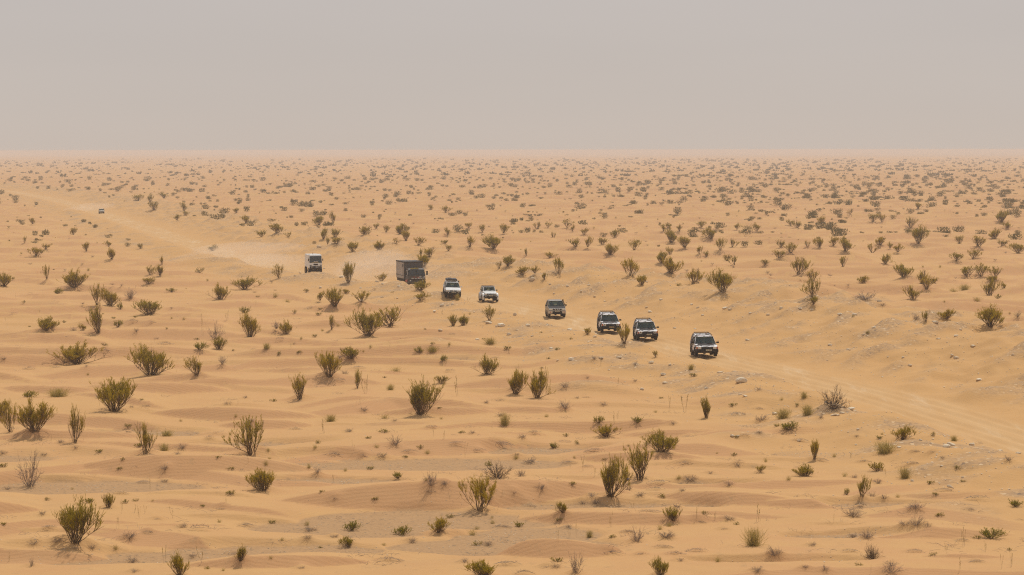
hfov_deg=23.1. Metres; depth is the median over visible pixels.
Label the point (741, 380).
stone
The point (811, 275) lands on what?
broom shrub
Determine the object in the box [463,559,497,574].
broom shrub
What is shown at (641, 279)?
broom shrub
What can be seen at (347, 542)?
broom shrub
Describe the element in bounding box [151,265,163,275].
broom shrub
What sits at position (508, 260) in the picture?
broom shrub
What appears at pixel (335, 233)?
broom shrub
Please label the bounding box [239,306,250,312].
cushion plant
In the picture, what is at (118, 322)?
cushion plant
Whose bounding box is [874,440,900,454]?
grass tuft
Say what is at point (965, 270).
broom shrub
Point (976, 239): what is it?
broom shrub
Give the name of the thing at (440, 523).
broom shrub
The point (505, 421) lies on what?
grass tuft
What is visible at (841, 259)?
broom shrub
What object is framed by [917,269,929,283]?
broom shrub
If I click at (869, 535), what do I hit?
dead shrub
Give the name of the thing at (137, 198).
broom shrub
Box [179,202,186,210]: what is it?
broom shrub
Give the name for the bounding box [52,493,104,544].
broom shrub
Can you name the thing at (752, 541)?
grass tuft
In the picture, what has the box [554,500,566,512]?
broom shrub
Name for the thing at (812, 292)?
broom shrub
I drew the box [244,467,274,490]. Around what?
broom shrub
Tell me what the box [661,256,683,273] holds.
broom shrub
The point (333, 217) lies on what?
broom shrub
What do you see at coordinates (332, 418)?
grass tuft
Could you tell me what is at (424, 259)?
broom shrub
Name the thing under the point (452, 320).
broom shrub
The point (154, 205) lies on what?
broom shrub
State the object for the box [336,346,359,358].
broom shrub
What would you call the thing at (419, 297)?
broom shrub
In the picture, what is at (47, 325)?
broom shrub
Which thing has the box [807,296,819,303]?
broom shrub
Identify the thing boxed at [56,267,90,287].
broom shrub
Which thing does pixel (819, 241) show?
broom shrub
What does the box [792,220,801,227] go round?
broom shrub
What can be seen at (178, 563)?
broom shrub
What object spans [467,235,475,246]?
broom shrub
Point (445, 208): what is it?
broom shrub
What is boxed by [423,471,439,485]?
dead shrub
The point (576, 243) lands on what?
broom shrub
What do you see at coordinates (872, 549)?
dead shrub
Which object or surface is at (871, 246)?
broom shrub
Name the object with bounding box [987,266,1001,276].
broom shrub
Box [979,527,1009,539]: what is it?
shrub
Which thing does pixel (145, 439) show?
broom shrub
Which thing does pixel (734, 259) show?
broom shrub
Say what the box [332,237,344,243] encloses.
broom shrub
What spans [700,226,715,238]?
broom shrub
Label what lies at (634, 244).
broom shrub
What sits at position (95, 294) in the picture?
broom shrub
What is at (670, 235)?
broom shrub
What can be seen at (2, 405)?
broom shrub
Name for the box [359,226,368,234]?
broom shrub
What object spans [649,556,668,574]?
broom shrub
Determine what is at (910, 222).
broom shrub
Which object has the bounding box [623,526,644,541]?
dead shrub
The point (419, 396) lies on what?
broom shrub
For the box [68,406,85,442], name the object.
broom shrub
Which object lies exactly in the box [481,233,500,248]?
broom shrub
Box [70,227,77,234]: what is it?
broom shrub
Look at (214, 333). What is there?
dead shrub
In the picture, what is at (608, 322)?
offroad car
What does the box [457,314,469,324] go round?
broom shrub
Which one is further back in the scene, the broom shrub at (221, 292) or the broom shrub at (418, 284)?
the broom shrub at (418, 284)
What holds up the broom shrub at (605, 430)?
on the desert ground
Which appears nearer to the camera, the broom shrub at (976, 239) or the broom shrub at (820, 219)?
the broom shrub at (976, 239)
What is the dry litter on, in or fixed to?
on the desert ground
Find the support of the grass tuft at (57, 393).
on the desert ground
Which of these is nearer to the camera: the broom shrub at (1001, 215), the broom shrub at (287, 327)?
the broom shrub at (287, 327)
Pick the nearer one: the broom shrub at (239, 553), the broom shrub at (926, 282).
the broom shrub at (239, 553)
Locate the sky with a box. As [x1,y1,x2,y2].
[0,0,1023,151]
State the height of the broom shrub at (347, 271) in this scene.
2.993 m
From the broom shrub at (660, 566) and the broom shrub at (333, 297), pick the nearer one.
the broom shrub at (660, 566)
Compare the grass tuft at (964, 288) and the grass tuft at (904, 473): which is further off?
the grass tuft at (964, 288)
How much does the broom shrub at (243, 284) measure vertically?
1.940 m
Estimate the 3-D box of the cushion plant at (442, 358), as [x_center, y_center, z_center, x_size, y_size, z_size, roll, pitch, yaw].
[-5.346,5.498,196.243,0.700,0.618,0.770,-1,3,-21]
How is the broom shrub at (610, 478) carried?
on the desert ground
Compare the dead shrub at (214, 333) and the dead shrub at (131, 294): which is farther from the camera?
the dead shrub at (131, 294)
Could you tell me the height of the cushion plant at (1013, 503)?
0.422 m
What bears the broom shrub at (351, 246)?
on the desert ground
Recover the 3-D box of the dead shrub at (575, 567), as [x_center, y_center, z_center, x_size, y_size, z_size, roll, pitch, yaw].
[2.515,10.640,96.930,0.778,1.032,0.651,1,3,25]
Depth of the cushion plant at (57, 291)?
292.69 m
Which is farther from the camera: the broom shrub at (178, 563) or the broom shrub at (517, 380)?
the broom shrub at (517, 380)
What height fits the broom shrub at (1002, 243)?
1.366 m
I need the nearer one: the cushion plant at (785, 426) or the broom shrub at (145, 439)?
the broom shrub at (145, 439)
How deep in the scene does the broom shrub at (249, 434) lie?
136.65 m
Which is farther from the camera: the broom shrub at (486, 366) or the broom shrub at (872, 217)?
the broom shrub at (872, 217)
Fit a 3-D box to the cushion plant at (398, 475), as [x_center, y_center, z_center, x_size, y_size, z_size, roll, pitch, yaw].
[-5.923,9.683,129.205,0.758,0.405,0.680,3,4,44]
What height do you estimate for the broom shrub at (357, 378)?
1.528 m
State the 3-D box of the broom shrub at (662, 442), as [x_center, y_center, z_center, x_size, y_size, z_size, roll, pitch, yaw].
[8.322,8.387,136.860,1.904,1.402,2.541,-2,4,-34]
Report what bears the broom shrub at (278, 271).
on the desert ground
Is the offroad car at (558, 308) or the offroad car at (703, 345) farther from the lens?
the offroad car at (558, 308)
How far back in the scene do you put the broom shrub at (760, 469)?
129.52 m
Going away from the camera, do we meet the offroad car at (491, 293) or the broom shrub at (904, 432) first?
the broom shrub at (904, 432)
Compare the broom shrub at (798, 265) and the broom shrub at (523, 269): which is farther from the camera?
the broom shrub at (798, 265)
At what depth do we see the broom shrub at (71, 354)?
196.52 m
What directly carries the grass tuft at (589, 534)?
on the desert ground
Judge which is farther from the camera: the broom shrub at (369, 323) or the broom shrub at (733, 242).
the broom shrub at (733, 242)
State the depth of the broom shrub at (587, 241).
412.94 m
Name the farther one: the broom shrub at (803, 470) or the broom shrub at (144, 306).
the broom shrub at (144, 306)
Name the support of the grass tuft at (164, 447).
on the desert ground
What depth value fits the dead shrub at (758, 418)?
153.21 m
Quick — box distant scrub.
[0,157,1023,246]
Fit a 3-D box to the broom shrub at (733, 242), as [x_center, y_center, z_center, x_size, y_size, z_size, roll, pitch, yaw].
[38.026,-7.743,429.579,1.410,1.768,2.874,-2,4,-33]
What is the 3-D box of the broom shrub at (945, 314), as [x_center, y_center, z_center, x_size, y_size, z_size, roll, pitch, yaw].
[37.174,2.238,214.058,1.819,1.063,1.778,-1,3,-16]
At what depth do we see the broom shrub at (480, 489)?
117.05 m
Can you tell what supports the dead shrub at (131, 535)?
on the desert ground
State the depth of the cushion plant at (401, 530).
110.69 m
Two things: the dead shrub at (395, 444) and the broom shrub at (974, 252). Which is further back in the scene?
the broom shrub at (974, 252)
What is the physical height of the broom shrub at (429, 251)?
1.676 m
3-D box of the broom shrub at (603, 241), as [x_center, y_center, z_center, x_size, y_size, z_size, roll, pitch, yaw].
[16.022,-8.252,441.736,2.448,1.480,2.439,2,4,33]
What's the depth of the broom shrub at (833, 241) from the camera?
420.80 m
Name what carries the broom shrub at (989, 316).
on the desert ground
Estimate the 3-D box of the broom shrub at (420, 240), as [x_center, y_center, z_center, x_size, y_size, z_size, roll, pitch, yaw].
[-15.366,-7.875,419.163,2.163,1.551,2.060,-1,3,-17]
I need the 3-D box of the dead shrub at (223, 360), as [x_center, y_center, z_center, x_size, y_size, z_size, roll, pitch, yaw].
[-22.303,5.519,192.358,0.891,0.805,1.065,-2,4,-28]
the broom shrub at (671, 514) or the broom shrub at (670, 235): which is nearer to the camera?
the broom shrub at (671, 514)
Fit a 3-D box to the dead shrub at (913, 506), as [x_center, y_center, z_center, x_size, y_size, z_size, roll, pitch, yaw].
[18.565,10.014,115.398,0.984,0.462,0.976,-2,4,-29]
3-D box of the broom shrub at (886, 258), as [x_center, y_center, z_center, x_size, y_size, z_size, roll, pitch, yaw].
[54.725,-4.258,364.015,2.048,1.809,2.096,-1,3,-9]
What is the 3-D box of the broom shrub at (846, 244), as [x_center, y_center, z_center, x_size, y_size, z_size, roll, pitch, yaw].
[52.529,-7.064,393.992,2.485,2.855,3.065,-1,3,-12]
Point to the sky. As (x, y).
(76, 75)
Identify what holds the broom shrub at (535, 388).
on the desert ground
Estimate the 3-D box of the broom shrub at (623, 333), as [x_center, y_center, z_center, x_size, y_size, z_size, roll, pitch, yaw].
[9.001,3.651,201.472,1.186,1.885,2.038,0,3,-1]
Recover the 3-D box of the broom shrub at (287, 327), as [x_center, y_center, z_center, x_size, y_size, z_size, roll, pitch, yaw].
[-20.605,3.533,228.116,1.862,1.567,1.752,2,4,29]
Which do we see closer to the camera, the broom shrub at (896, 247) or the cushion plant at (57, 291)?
the cushion plant at (57, 291)
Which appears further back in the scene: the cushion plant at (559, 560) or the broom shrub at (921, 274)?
the broom shrub at (921, 274)
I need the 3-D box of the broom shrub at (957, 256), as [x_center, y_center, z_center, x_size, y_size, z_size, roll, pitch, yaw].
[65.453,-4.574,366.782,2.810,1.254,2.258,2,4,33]
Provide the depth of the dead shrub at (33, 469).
126.41 m
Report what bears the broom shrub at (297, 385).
on the desert ground
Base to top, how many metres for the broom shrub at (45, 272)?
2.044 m
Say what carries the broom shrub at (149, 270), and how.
on the desert ground
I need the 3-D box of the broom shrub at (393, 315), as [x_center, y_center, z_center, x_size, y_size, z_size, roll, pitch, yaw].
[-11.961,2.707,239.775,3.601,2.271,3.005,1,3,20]
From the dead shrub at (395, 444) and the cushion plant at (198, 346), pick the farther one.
the cushion plant at (198, 346)
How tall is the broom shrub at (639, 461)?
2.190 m
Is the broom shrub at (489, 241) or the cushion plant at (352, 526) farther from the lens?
the broom shrub at (489, 241)
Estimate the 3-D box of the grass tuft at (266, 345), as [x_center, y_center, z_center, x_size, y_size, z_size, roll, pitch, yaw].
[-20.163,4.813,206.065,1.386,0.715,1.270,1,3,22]
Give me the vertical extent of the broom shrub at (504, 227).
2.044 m
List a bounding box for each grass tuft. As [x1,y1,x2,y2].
[44,387,80,396]
[157,442,172,450]
[160,430,176,436]
[262,343,270,348]
[324,413,336,421]
[386,384,394,389]
[424,346,437,351]
[482,338,499,344]
[496,413,515,425]
[585,530,593,537]
[741,525,769,546]
[772,408,793,418]
[796,391,811,398]
[800,403,816,415]
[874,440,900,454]
[897,467,915,478]
[957,283,972,290]
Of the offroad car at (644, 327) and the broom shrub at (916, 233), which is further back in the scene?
the broom shrub at (916, 233)
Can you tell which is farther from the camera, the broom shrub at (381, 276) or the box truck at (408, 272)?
the broom shrub at (381, 276)
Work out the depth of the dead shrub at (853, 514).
114.69 m
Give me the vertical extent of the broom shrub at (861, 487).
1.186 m
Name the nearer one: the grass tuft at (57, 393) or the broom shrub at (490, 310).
the grass tuft at (57, 393)
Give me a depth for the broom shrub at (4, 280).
306.94 m
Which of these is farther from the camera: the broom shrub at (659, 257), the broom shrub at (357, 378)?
the broom shrub at (659, 257)
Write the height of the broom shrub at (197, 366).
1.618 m
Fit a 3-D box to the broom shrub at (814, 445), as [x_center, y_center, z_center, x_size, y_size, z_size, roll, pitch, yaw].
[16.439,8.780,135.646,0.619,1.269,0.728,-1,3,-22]
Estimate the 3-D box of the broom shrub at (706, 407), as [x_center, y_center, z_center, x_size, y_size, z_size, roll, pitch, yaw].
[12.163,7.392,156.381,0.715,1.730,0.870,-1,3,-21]
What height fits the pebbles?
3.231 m
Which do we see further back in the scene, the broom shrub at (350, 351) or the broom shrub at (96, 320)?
the broom shrub at (96, 320)
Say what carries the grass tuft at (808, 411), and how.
on the desert ground
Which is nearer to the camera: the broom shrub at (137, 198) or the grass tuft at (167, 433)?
the grass tuft at (167, 433)
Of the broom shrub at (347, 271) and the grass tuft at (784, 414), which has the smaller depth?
the grass tuft at (784, 414)
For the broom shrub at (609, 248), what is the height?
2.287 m
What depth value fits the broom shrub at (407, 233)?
439.34 m
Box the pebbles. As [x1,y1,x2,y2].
[0,245,1023,563]
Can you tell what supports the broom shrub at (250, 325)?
on the desert ground
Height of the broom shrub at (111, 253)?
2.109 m
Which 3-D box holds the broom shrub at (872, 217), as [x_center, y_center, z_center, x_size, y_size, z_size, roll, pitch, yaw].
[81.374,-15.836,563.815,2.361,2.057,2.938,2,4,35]
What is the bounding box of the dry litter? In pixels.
[0,295,1023,565]
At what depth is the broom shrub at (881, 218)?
562.72 m
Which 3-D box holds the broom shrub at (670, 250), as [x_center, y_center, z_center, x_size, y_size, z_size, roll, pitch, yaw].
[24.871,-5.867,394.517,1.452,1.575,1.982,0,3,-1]
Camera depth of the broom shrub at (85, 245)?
410.59 m
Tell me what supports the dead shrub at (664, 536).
on the desert ground
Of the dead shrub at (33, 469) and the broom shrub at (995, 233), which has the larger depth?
the broom shrub at (995, 233)
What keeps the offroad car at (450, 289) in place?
on the desert ground
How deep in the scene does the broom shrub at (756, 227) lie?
492.27 m
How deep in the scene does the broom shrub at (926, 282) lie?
288.47 m
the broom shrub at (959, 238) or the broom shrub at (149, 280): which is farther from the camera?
the broom shrub at (959, 238)
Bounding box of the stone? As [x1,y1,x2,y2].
[736,377,746,382]
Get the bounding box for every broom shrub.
[0,271,13,286]
[0,399,16,414]
[0,400,17,431]
[9,393,57,432]
[27,247,43,255]
[36,316,59,330]
[40,264,49,278]
[46,340,110,363]
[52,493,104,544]
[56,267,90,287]
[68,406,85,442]
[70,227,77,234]
[77,324,86,329]
[82,241,89,250]
[85,303,102,333]
[88,282,104,304]
[89,376,136,411]
[99,288,121,305]
[101,494,115,507]
[106,247,114,258]
[125,343,173,375]
[131,298,162,314]
[132,194,143,200]
[133,420,157,453]
[142,277,154,283]
[146,265,155,274]
[148,201,158,209]
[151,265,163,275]
[167,549,190,574]
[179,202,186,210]
[182,355,201,375]
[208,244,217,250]
[208,282,231,299]
[211,336,226,349]
[221,413,263,455]
[230,276,264,289]
[234,543,248,561]
[236,311,260,336]
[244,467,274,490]
[254,229,266,236]
[268,222,283,232]
[272,263,283,277]
[278,320,296,333]
[288,373,307,399]
[312,216,324,224]
[313,350,341,377]
[317,292,322,300]
[320,228,328,238]
[322,287,343,306]
[328,211,335,222]
[329,315,336,329]
[331,229,342,236]
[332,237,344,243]
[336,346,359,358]
[338,535,352,546]
[342,261,355,282]
[342,306,384,336]
[347,241,359,251]
[352,290,369,302]
[354,369,362,387]
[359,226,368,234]
[372,304,402,326]
[373,240,385,249]
[375,272,387,280]
[394,222,411,233]
[401,230,409,240]
[402,374,444,414]
[411,278,430,289]
[413,237,426,244]
[413,291,431,300]
[417,253,429,266]
[424,247,435,256]
[427,515,450,532]
[434,375,449,383]
[440,206,452,212]
[447,315,456,325]
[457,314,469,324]
[457,473,496,511]
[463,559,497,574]
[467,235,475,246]
[470,353,500,374]
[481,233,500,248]
[481,305,495,319]
[500,224,509,232]
[503,254,514,265]
[507,364,529,394]
[515,265,532,274]
[526,367,556,397]
[530,266,540,272]
[552,257,563,272]
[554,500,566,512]
[562,219,573,227]
[566,237,580,246]
[584,235,593,246]
[584,327,591,334]
[590,423,622,436]
[598,237,608,244]
[600,454,632,498]
[604,241,618,254]
[609,229,621,237]
[617,323,630,343]
[620,256,638,276]
[623,441,654,480]
[628,239,641,249]
[634,274,646,284]
[640,428,678,452]
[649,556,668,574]
[656,250,667,262]
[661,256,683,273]
[663,507,681,520]
[664,227,676,242]
[665,246,673,254]
[677,236,690,247]
[686,268,704,283]
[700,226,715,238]
[700,394,710,417]
[706,266,736,291]
[716,237,726,249]
[725,255,737,264]
[730,238,739,246]
[750,222,759,230]
[755,464,765,471]
[773,250,788,257]
[775,239,784,246]
[782,243,797,252]
[789,256,813,274]
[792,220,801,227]
[792,462,813,475]
[799,278,820,296]
[805,269,821,280]
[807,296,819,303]
[810,438,818,459]
[812,237,823,247]
[817,215,825,223]
[829,236,842,245]
[838,236,852,251]
[839,256,846,265]
[856,275,868,282]
[857,476,871,496]
[867,214,878,221]
[867,243,878,252]
[868,462,884,470]
[875,236,885,244]
[876,213,886,221]
[882,253,892,263]
[890,424,917,439]
[892,263,914,276]
[893,243,904,251]
[902,285,922,299]
[905,217,917,226]
[909,224,929,243]
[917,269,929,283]
[919,275,935,288]
[921,310,929,321]
[936,308,956,319]
[949,252,963,260]
[953,236,963,242]
[960,266,974,276]
[967,248,981,258]
[970,236,986,246]
[971,262,988,276]
[976,304,1004,327]
[980,278,1001,295]
[985,275,996,280]
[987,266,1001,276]
[988,227,1002,238]
[995,209,1008,221]
[998,239,1009,245]
[1007,242,1023,252]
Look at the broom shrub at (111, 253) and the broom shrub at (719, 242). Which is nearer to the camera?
the broom shrub at (111, 253)
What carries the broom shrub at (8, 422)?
on the desert ground
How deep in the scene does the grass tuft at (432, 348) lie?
206.16 m
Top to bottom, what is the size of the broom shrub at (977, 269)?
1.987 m
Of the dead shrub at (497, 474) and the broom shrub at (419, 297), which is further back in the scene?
the broom shrub at (419, 297)
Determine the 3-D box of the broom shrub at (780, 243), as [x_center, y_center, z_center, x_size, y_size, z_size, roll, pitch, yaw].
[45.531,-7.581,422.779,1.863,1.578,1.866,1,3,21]
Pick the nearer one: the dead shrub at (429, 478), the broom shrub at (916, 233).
the dead shrub at (429, 478)
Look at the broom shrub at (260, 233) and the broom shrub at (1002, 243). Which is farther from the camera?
the broom shrub at (260, 233)
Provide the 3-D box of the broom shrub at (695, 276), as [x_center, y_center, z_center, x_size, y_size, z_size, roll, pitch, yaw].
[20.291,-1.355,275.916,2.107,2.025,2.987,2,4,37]
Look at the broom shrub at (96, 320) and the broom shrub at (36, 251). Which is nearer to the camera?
the broom shrub at (96, 320)
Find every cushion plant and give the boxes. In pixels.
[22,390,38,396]
[53,287,63,293]
[113,320,122,326]
[194,341,210,349]
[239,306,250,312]
[342,520,365,531]
[391,525,411,535]
[393,471,401,477]
[440,354,447,360]
[550,556,562,561]
[593,416,604,422]
[630,416,643,422]
[778,421,799,429]
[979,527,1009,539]
[1008,498,1023,506]
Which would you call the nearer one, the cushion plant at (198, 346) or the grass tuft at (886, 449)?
the grass tuft at (886, 449)
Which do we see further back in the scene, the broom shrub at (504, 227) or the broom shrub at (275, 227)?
the broom shrub at (504, 227)
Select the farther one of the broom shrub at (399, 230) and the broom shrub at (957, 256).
the broom shrub at (399, 230)
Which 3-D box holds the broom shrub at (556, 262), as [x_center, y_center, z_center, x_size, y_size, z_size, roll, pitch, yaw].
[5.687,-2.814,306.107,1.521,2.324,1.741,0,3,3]
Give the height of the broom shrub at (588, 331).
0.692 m
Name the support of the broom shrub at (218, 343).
on the desert ground
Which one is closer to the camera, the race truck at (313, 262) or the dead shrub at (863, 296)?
the dead shrub at (863, 296)
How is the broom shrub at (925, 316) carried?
on the desert ground
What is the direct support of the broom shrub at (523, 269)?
on the desert ground
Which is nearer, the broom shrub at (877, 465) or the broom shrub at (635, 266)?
the broom shrub at (877, 465)
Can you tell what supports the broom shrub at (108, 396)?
on the desert ground
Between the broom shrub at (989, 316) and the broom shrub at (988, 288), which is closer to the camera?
the broom shrub at (989, 316)
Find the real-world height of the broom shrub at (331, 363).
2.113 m
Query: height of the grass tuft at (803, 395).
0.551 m
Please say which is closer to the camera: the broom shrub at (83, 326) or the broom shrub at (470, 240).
the broom shrub at (83, 326)
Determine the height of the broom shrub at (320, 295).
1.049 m
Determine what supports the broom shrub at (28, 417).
on the desert ground
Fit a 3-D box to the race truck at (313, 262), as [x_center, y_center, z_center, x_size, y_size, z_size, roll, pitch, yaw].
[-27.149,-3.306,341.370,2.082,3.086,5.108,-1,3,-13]
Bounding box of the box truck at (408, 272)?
[396,260,427,287]
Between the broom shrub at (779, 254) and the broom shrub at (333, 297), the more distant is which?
the broom shrub at (779, 254)
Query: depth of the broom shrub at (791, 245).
392.07 m
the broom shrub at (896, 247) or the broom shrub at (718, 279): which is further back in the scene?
the broom shrub at (896, 247)
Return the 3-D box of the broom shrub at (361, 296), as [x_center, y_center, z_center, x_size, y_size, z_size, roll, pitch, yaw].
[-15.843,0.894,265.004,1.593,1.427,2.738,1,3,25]
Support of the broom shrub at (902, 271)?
on the desert ground
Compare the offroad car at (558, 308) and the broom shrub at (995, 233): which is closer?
the offroad car at (558, 308)
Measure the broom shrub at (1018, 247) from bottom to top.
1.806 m
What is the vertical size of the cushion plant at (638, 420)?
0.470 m
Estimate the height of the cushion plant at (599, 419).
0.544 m
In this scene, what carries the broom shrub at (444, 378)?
on the desert ground
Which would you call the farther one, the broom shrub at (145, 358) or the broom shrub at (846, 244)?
the broom shrub at (846, 244)
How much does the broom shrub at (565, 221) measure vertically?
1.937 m
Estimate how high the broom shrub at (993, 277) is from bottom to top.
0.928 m
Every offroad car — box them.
[443,277,461,296]
[478,285,498,301]
[545,299,566,317]
[597,311,620,332]
[633,318,658,339]
[690,332,718,356]
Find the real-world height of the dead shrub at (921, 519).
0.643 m
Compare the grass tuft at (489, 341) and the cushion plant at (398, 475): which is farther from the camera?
the grass tuft at (489, 341)
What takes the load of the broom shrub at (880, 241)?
on the desert ground
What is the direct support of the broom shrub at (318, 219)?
on the desert ground
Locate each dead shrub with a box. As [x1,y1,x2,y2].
[15,448,42,486]
[122,530,142,538]
[124,285,136,298]
[208,321,224,339]
[218,356,225,363]
[385,434,401,445]
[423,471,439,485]
[482,459,512,479]
[568,551,583,573]
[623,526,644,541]
[659,530,676,537]
[754,413,770,420]
[764,547,782,555]
[819,383,851,411]
[841,508,866,517]
[853,290,877,299]
[858,529,873,538]
[859,542,885,558]
[882,562,903,572]
[903,501,925,508]
[908,515,925,525]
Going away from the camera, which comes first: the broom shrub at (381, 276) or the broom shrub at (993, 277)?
the broom shrub at (993, 277)
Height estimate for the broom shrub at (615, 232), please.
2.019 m
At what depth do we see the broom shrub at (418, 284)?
286.20 m
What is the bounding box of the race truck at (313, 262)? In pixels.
[305,254,322,272]
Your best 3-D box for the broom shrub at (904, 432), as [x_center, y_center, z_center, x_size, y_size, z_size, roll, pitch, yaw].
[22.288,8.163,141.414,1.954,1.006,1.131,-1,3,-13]
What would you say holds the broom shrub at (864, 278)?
on the desert ground
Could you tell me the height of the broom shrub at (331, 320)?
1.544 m
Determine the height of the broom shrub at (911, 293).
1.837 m
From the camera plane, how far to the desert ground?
188.89 m
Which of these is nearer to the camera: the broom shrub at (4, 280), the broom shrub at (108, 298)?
the broom shrub at (108, 298)
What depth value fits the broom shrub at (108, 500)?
116.27 m
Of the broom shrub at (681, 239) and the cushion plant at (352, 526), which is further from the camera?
the broom shrub at (681, 239)
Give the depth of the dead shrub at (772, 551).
102.34 m
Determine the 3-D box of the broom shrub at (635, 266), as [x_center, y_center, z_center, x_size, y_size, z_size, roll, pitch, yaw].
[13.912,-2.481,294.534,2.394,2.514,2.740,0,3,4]
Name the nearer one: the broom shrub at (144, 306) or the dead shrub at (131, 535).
the dead shrub at (131, 535)
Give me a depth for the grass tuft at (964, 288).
294.86 m
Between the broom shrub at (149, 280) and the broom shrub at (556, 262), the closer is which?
the broom shrub at (556, 262)
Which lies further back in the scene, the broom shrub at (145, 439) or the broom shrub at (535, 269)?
the broom shrub at (535, 269)
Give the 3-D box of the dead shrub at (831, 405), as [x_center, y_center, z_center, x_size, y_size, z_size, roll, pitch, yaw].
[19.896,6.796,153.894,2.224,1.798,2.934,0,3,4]
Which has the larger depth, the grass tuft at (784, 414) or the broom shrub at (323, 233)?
the broom shrub at (323, 233)
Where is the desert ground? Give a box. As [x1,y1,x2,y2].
[0,150,1023,574]
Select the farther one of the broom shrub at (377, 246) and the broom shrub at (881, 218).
the broom shrub at (881, 218)
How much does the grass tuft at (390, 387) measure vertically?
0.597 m

